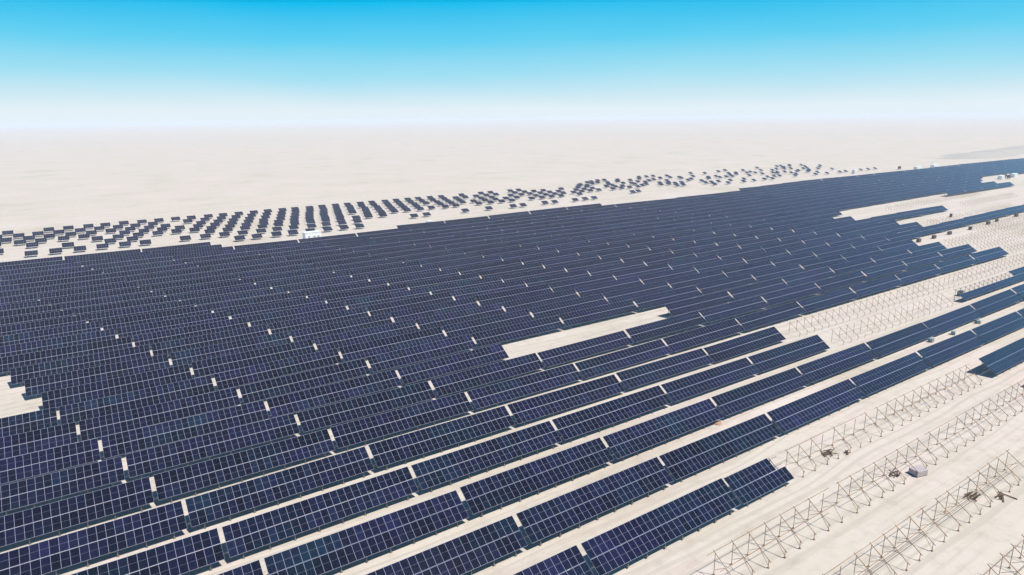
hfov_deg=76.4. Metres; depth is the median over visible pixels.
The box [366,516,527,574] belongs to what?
solar table
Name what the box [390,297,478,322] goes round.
solar table
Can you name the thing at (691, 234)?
solar table
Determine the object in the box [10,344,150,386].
solar table
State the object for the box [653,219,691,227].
solar table
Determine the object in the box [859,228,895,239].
solar table
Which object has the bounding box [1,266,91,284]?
solar table
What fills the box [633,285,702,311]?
solar table
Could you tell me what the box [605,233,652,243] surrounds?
solar table
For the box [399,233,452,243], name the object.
solar table
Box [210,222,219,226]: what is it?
solar table
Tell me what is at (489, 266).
solar table
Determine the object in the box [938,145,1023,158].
hill
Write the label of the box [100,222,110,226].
solar table
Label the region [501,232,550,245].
solar table
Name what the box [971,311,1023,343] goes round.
solar table
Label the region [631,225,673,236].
solar table
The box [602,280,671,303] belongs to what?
solar table
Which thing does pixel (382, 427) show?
solar table
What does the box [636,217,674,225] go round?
solar table
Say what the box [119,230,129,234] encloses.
solar table
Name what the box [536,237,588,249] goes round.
solar table
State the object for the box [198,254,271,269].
solar table
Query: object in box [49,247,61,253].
solar table
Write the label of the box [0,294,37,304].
solar table
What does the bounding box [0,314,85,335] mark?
solar table
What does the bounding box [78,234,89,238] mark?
solar table
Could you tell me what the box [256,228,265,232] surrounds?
solar table
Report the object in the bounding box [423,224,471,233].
solar table
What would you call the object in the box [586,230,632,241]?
solar table
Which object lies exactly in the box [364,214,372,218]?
solar table
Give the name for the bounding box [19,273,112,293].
solar table
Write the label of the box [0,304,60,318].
solar table
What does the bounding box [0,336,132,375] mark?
solar table
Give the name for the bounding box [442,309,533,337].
solar table
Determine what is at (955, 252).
solar table
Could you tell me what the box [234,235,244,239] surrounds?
solar table
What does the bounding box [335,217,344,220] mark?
solar table
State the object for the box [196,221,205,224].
solar table
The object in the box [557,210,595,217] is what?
solar table
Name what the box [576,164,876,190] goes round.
distant small tables
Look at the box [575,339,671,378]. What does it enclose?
solar table
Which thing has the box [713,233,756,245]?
solar table
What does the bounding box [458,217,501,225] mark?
solar table
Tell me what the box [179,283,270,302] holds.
solar table
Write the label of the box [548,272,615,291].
solar table
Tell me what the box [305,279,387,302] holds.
solar table
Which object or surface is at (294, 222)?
solar table
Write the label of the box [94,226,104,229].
solar table
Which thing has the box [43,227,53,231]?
solar table
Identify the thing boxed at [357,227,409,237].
solar table
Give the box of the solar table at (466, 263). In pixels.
[438,255,501,270]
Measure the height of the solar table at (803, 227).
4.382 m
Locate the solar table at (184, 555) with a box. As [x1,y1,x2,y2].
[71,528,224,574]
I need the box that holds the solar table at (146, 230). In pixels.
[138,228,148,232]
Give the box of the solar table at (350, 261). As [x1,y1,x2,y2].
[316,255,385,270]
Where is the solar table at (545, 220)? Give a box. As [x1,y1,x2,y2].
[530,216,572,224]
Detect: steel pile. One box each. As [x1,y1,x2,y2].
[821,449,837,456]
[889,469,900,476]
[964,491,980,501]
[995,491,1017,501]
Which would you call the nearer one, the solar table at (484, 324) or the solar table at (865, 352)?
the solar table at (865, 352)
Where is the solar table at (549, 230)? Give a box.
[533,225,578,234]
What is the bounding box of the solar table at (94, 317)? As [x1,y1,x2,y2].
[87,299,193,323]
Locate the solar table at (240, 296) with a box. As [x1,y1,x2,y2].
[195,287,287,308]
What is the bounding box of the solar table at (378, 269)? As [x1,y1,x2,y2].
[350,261,420,276]
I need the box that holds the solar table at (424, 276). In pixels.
[387,268,459,285]
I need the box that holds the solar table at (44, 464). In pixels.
[0,438,100,483]
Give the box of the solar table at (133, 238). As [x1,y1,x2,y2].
[126,236,137,240]
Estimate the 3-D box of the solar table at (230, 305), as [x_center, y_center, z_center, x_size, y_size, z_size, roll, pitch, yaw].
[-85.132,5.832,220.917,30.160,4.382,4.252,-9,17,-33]
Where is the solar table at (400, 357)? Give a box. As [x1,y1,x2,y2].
[366,334,476,371]
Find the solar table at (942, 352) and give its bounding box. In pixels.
[917,330,984,367]
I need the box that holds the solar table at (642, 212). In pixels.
[625,209,660,215]
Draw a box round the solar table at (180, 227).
[175,225,184,228]
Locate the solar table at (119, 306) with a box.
[74,295,178,318]
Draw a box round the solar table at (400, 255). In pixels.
[384,246,446,259]
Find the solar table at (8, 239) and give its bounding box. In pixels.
[0,237,11,241]
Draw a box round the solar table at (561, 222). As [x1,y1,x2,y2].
[546,217,587,225]
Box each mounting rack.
[707,488,842,574]
[785,412,882,477]
[787,307,849,336]
[822,505,947,574]
[831,313,892,342]
[835,438,936,513]
[846,292,900,316]
[874,377,954,430]
[888,299,941,321]
[896,279,943,299]
[926,398,1007,457]
[933,449,1023,531]
[939,267,981,285]
[944,234,974,246]
[944,365,981,394]
[971,228,996,237]
[973,237,1005,250]
[976,258,1014,273]
[984,534,1023,574]
[995,222,1021,232]
[996,379,1023,415]
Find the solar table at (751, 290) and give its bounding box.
[727,278,788,300]
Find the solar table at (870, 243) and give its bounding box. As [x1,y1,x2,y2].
[851,236,890,249]
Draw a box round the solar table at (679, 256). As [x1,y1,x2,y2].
[642,250,696,265]
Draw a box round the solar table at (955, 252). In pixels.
[937,244,976,259]
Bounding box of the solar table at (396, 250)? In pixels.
[369,244,429,256]
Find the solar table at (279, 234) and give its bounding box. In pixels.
[271,231,281,236]
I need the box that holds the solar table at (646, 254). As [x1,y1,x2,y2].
[619,247,672,261]
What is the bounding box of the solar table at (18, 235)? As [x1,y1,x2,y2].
[13,233,23,237]
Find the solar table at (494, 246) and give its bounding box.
[463,241,519,253]
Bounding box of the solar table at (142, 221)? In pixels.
[137,219,146,222]
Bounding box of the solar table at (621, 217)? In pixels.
[602,214,640,221]
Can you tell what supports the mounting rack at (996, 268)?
on the desert ground
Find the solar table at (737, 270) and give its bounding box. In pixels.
[721,260,775,276]
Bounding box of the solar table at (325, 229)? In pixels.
[322,226,332,232]
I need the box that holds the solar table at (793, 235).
[776,229,815,240]
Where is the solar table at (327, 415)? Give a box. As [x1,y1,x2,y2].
[297,381,435,432]
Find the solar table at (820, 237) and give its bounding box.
[800,232,839,243]
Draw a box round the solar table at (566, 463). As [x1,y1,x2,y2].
[460,437,613,516]
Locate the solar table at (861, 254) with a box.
[840,246,884,261]
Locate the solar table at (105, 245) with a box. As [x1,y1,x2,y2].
[96,243,108,248]
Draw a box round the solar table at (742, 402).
[711,368,808,418]
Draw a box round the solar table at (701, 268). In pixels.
[694,257,746,272]
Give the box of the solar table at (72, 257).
[64,249,140,262]
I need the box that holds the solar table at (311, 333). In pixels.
[290,313,392,343]
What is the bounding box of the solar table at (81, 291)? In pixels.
[39,281,136,301]
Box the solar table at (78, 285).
[29,277,124,296]
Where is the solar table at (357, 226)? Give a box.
[354,223,364,228]
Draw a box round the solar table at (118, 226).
[113,225,122,228]
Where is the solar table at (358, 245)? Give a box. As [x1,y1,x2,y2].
[339,239,398,250]
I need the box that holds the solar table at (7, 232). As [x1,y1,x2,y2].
[2,230,12,234]
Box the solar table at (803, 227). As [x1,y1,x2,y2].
[790,221,825,231]
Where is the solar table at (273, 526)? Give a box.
[222,467,418,558]
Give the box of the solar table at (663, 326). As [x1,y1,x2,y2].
[625,311,706,344]
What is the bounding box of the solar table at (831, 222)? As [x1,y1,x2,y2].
[822,216,855,225]
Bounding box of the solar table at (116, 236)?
[112,234,123,239]
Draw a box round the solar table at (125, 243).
[119,241,130,246]
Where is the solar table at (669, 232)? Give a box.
[650,226,693,236]
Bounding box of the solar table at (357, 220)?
[352,219,361,222]
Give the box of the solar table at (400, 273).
[368,264,439,280]
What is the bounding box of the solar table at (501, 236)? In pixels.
[484,231,533,240]
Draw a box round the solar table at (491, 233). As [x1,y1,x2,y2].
[468,229,516,239]
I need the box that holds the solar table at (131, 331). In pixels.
[117,311,228,338]
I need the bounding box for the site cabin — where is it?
[302,230,320,238]
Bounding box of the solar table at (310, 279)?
[270,271,349,289]
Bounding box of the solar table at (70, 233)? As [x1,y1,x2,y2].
[65,231,76,235]
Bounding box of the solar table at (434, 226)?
[410,222,457,231]
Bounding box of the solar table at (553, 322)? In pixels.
[472,315,564,346]
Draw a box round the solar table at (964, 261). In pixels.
[935,255,977,273]
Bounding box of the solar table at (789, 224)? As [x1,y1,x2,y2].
[768,220,804,229]
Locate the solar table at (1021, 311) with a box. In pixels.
[1017,308,1023,317]
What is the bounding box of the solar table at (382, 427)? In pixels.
[330,392,472,450]
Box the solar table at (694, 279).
[666,269,727,288]
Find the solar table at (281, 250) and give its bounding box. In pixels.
[259,244,324,258]
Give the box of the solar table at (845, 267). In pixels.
[829,257,876,274]
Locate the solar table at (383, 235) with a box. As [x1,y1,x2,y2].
[370,229,423,239]
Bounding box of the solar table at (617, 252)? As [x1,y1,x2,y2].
[597,245,648,258]
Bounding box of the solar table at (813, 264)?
[798,254,847,270]
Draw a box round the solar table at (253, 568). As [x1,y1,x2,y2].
[218,560,262,574]
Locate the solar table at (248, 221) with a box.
[243,219,253,222]
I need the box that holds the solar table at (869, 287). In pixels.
[850,275,903,298]
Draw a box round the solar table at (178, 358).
[170,331,291,366]
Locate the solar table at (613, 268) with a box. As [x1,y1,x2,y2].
[587,260,645,275]
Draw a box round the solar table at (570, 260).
[541,253,599,267]
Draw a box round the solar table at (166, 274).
[126,267,210,284]
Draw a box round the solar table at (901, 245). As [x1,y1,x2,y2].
[878,239,917,252]
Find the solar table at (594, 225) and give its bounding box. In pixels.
[578,220,619,228]
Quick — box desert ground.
[0,116,1023,574]
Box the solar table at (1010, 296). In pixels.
[970,289,1022,316]
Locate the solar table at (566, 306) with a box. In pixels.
[529,293,608,319]
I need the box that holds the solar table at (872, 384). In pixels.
[850,352,930,397]
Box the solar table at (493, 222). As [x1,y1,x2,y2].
[472,219,516,227]
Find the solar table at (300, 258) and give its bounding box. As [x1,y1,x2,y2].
[286,249,353,263]
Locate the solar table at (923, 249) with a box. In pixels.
[907,242,946,255]
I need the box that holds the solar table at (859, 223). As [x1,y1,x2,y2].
[843,218,876,227]
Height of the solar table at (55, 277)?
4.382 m
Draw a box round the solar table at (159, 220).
[154,218,163,222]
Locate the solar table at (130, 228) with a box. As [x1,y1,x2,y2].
[125,226,134,230]
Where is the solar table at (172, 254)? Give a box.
[163,246,232,259]
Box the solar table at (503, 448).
[411,421,561,491]
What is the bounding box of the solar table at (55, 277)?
[10,270,101,288]
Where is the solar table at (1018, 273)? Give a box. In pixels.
[953,266,1023,301]
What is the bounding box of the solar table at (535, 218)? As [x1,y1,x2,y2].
[516,214,556,222]
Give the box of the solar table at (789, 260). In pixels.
[769,252,817,266]
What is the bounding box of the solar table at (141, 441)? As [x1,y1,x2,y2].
[101,400,268,458]
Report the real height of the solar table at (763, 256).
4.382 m
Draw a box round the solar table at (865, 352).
[797,343,877,384]
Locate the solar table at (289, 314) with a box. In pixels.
[248,301,346,325]
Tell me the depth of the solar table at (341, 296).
230.23 m
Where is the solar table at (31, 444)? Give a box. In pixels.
[0,422,77,459]
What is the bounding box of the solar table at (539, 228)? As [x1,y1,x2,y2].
[517,224,561,233]
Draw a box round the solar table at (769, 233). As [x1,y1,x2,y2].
[753,227,792,237]
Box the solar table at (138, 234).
[132,232,143,237]
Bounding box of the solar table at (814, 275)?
[781,267,836,286]
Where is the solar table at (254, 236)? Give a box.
[251,233,262,239]
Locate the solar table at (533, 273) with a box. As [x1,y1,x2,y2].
[500,266,565,281]
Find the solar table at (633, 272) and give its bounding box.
[612,263,671,279]
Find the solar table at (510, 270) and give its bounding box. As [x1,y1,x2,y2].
[478,262,543,277]
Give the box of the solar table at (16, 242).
[13,239,25,245]
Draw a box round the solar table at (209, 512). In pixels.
[185,446,373,528]
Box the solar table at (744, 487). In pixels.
[723,457,793,506]
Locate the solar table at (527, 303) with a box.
[501,289,579,312]
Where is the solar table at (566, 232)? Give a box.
[550,227,594,238]
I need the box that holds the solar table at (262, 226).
[257,224,267,227]
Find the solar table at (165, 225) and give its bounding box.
[160,223,170,226]
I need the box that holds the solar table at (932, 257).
[902,252,944,268]
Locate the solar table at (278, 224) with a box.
[273,222,283,226]
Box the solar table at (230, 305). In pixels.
[212,291,305,312]
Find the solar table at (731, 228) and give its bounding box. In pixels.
[711,223,750,233]
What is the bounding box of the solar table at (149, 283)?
[138,270,223,288]
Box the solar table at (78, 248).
[73,245,85,252]
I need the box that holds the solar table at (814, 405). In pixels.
[766,379,864,434]
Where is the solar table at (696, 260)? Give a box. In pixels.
[668,254,721,268]
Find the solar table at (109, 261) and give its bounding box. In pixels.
[83,254,161,268]
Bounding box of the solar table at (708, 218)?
[691,214,726,221]
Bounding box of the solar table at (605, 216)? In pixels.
[587,213,624,220]
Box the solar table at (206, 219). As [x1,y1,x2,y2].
[200,217,209,221]
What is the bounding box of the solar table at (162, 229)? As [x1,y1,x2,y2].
[157,227,167,231]
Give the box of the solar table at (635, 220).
[618,216,657,223]
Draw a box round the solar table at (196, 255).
[174,248,245,261]
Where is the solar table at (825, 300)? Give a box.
[797,287,857,314]
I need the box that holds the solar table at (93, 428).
[79,387,240,440]
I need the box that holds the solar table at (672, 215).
[656,211,691,218]
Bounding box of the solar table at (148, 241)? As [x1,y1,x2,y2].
[139,239,151,244]
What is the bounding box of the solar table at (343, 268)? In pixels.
[332,258,402,272]
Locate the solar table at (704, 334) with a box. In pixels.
[662,318,744,351]
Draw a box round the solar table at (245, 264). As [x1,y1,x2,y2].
[211,257,285,272]
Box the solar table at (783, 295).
[761,282,822,307]
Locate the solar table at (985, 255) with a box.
[969,247,1008,263]
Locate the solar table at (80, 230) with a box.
[75,228,85,231]
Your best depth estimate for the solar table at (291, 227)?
380.72 m
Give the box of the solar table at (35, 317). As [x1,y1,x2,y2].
[0,309,72,326]
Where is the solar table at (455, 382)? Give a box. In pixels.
[431,353,544,396]
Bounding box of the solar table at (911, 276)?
[894,264,943,285]
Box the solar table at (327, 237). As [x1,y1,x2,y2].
[298,233,356,244]
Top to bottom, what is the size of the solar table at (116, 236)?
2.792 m
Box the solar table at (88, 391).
[41,364,191,408]
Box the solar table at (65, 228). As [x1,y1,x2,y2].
[63,225,73,230]
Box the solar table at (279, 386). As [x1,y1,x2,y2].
[239,358,370,403]
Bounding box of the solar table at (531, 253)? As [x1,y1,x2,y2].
[500,247,557,259]
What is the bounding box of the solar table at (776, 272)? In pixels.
[751,263,805,281]
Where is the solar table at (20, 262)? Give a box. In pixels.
[0,256,62,266]
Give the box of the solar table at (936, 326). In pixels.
[922,305,981,335]
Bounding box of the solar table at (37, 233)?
[32,231,43,235]
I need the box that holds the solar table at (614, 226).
[595,222,636,230]
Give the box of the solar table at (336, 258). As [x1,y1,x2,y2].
[301,252,369,266]
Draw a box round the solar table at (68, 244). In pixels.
[62,242,73,248]
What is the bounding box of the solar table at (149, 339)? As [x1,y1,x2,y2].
[133,317,248,346]
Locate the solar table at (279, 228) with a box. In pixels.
[272,226,281,230]
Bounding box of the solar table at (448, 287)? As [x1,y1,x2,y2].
[428,276,502,293]
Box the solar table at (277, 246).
[246,242,310,253]
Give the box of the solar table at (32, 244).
[26,242,38,247]
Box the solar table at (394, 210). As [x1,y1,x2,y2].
[390,209,398,213]
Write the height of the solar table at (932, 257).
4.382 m
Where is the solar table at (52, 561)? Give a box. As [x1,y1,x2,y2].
[0,501,186,574]
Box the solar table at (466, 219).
[445,216,488,224]
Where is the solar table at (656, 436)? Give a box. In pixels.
[603,399,723,460]
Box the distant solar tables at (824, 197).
[567,158,1023,230]
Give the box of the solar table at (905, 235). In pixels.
[885,229,921,242]
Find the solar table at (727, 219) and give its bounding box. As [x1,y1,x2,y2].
[709,216,744,222]
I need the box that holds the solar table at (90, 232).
[86,230,96,235]
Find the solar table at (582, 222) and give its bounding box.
[562,219,602,227]
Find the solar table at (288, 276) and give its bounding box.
[254,267,332,284]
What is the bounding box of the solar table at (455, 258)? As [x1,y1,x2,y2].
[419,252,482,265]
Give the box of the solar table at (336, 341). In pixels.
[313,319,418,351]
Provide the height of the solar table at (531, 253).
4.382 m
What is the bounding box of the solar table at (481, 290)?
[451,279,526,299]
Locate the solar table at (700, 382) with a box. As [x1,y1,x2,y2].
[661,357,758,403]
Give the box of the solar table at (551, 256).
[520,250,578,264]
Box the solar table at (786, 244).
[760,238,803,251]
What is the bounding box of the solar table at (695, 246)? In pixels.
[668,240,716,252]
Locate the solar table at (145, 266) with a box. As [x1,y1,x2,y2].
[103,260,184,276]
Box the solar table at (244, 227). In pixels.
[240,226,249,229]
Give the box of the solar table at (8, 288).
[0,285,17,291]
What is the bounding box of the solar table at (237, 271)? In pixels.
[225,260,300,276]
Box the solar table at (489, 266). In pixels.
[457,258,522,274]
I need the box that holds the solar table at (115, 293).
[50,286,149,307]
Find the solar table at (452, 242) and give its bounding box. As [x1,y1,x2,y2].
[429,237,484,248]
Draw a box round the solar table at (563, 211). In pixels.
[543,208,580,215]
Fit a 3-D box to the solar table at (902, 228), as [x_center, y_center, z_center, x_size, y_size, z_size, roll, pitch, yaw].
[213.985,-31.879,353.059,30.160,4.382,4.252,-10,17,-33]
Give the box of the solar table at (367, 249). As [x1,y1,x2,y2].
[353,241,414,253]
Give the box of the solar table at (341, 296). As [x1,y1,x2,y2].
[324,283,407,303]
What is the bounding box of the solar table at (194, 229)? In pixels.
[189,227,199,232]
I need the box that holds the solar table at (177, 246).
[142,242,210,253]
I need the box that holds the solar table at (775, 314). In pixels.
[735,301,805,329]
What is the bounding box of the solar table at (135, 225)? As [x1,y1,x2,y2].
[130,223,140,226]
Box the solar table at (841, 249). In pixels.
[812,244,856,257]
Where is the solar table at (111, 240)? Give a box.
[104,238,115,242]
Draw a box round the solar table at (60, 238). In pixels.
[58,236,69,240]
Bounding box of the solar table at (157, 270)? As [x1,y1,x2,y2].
[114,263,196,280]
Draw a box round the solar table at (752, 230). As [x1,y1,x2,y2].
[732,225,771,235]
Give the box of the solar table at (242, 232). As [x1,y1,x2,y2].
[237,230,247,235]
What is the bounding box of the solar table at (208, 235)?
[200,233,210,238]
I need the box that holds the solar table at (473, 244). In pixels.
[446,239,501,251]
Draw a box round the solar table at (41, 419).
[0,407,57,437]
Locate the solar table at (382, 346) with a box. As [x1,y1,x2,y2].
[339,327,445,361]
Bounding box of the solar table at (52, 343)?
[0,329,115,357]
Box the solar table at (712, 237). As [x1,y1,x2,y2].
[691,231,734,242]
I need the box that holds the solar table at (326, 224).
[321,222,330,225]
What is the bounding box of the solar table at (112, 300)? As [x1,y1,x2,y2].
[62,290,163,312]
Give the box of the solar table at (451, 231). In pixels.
[437,226,486,234]
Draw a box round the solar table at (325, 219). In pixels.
[321,218,329,221]
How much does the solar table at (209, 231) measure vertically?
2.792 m
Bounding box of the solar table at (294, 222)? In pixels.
[290,221,299,224]
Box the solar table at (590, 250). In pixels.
[576,242,627,254]
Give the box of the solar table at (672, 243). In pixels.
[647,238,694,249]
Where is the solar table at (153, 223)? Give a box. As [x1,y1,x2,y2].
[148,221,157,225]
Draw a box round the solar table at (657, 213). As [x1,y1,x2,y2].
[640,210,675,217]
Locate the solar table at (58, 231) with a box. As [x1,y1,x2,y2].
[53,229,63,234]
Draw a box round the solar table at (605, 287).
[575,276,642,296]
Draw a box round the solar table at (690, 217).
[673,213,708,220]
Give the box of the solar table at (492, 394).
[466,363,582,409]
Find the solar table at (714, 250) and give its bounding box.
[692,243,740,256]
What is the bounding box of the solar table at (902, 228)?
[889,222,922,232]
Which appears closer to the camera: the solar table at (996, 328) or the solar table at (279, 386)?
the solar table at (279, 386)
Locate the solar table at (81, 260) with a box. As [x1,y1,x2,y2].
[73,251,150,265]
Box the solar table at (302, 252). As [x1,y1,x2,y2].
[272,246,338,259]
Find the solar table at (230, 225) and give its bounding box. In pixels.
[225,224,234,228]
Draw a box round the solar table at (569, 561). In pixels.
[513,545,592,574]
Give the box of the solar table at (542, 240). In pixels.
[518,234,569,246]
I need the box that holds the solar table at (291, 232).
[288,230,298,234]
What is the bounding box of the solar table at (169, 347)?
[151,324,268,355]
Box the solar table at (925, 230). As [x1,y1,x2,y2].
[915,223,946,236]
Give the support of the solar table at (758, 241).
on the desert ground
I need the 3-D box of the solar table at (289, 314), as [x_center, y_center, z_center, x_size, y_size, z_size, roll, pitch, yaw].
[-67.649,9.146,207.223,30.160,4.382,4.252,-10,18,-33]
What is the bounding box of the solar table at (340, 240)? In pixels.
[311,235,369,246]
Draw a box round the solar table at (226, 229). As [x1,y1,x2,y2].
[222,227,232,232]
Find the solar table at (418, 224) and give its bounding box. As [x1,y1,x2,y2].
[396,221,444,229]
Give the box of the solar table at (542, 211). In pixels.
[529,207,567,214]
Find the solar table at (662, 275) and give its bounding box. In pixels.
[638,266,697,283]
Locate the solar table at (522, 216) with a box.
[502,213,543,220]
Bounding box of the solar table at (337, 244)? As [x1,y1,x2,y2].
[325,237,383,248]
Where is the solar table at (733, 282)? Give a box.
[696,273,756,294]
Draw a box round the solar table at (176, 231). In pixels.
[171,229,181,233]
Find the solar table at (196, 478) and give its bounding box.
[153,429,334,502]
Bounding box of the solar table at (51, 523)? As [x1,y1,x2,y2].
[0,476,153,552]
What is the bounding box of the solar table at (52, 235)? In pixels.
[43,233,54,238]
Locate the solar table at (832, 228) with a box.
[812,223,848,233]
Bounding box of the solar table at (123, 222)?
[119,221,128,224]
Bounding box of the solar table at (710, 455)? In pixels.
[659,414,780,481]
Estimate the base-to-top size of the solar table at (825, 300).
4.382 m
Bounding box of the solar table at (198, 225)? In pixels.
[193,224,202,227]
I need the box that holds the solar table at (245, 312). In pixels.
[229,296,325,318]
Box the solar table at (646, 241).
[626,235,672,246]
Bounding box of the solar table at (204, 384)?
[59,375,214,424]
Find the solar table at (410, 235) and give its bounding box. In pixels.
[384,231,438,241]
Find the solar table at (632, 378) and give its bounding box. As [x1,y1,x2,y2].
[616,348,713,389]
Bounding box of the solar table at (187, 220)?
[183,219,192,222]
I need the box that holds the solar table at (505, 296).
[475,283,552,306]
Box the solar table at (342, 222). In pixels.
[337,220,346,224]
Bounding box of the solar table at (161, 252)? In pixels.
[152,244,221,256]
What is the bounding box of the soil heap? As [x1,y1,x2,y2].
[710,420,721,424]
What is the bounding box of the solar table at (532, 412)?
[507,374,624,425]
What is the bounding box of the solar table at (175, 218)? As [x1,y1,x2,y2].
[171,217,180,221]
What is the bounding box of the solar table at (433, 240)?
[413,235,467,246]
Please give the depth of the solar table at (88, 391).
152.52 m
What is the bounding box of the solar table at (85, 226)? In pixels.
[83,224,93,228]
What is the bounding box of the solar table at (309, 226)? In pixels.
[306,223,316,228]
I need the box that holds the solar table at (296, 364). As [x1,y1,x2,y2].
[214,348,341,390]
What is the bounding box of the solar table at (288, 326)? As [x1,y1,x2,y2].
[268,306,368,333]
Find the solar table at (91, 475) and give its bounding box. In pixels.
[0,456,124,514]
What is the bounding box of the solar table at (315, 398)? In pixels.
[266,369,401,417]
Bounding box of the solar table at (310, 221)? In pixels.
[306,219,315,223]
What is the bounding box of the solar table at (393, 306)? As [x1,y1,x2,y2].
[366,292,453,315]
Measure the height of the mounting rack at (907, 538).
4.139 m
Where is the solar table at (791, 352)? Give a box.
[748,335,829,371]
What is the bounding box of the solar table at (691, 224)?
[672,220,710,227]
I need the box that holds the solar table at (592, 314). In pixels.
[559,299,638,328]
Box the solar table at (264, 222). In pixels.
[259,221,268,225]
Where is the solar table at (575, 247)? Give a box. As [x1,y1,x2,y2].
[556,240,607,251]
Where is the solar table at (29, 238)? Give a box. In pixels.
[23,235,34,240]
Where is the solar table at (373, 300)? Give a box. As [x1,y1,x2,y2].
[345,288,430,308]
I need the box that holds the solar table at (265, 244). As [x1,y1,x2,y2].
[234,240,297,251]
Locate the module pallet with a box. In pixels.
[908,465,927,477]
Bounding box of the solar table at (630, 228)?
[612,223,654,231]
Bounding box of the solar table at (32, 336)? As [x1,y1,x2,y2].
[0,321,100,346]
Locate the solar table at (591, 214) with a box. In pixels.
[571,211,609,217]
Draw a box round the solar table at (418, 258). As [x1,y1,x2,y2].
[402,249,463,262]
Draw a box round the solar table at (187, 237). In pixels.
[179,235,190,241]
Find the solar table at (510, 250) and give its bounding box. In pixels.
[481,244,537,256]
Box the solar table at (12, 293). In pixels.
[0,289,26,297]
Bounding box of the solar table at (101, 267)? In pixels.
[92,256,172,272]
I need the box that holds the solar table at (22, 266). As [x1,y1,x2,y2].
[0,259,71,270]
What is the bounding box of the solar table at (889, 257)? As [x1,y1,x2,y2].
[870,249,913,264]
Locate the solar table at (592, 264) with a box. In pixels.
[563,256,622,271]
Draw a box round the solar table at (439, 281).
[407,273,480,289]
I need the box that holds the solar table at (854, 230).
[835,225,871,236]
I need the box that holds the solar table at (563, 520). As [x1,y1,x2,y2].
[516,457,673,545]
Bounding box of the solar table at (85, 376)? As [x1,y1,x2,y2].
[24,354,169,398]
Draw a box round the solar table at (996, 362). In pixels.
[979,337,1023,376]
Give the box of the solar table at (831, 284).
[815,271,869,291]
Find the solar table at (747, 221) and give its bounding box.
[728,217,763,224]
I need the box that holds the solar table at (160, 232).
[152,230,162,235]
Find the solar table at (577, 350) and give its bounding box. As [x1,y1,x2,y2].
[537,331,632,367]
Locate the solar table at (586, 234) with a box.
[568,229,613,239]
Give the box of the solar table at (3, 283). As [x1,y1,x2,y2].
[0,281,7,286]
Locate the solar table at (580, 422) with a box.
[552,385,671,442]
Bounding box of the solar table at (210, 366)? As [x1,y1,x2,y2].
[191,339,315,377]
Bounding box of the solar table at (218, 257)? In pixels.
[185,251,258,265]
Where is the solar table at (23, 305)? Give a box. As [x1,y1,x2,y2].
[0,299,48,311]
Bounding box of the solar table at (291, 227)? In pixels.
[289,225,298,229]
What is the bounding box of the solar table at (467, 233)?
[452,228,501,237]
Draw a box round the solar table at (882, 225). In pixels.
[866,220,899,230]
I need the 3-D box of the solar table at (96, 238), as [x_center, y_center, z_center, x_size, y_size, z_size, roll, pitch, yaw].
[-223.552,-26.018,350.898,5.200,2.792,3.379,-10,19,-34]
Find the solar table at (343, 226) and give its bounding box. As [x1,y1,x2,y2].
[339,225,348,229]
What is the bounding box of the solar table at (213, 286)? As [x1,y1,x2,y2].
[165,278,253,298]
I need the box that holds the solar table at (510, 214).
[489,211,529,219]
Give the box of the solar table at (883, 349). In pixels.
[866,322,934,357]
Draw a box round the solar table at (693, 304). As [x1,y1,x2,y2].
[664,290,734,315]
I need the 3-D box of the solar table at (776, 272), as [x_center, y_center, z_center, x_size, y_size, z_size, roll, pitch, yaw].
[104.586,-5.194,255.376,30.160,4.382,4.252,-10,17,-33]
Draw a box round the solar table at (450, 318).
[415,303,504,329]
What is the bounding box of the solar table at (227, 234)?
[219,231,229,236]
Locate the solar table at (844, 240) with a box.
[824,234,864,246]
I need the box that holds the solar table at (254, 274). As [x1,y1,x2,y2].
[239,264,316,280]
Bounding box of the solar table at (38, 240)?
[35,238,46,243]
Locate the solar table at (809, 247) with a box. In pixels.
[785,241,830,254]
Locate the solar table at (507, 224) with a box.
[486,221,531,229]
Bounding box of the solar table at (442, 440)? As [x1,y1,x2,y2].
[368,406,514,469]
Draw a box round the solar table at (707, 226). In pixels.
[690,221,729,230]
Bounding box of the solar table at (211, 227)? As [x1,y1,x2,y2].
[206,225,216,228]
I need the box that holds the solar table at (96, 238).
[91,236,102,240]
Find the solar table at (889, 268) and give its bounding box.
[861,260,909,280]
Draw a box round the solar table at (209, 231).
[204,229,214,233]
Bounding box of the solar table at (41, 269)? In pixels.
[0,262,80,280]
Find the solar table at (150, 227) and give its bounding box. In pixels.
[144,225,154,229]
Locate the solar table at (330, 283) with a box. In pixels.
[287,275,368,295]
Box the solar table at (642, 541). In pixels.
[581,478,740,574]
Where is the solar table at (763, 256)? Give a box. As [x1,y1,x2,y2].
[742,249,790,263]
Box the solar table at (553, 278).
[523,269,589,286]
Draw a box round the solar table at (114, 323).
[102,304,211,330]
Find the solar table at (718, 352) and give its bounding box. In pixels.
[703,326,785,362]
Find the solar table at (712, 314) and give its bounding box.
[699,295,768,323]
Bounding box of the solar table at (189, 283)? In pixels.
[151,274,238,292]
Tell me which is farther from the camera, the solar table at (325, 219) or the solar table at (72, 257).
the solar table at (325, 219)
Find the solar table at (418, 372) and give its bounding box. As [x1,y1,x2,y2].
[397,344,508,384]
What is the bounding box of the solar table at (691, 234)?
[670,229,713,239]
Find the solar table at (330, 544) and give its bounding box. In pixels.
[264,490,468,574]
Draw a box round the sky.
[0,0,1023,126]
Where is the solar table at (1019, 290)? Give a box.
[1011,284,1023,300]
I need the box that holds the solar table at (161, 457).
[125,413,299,477]
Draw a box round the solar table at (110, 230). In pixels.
[105,228,115,232]
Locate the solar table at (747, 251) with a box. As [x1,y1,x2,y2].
[717,245,765,259]
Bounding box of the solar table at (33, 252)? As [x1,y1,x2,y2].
[24,250,37,257]
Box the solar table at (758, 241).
[736,236,779,247]
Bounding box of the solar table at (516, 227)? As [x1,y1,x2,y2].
[501,222,546,231]

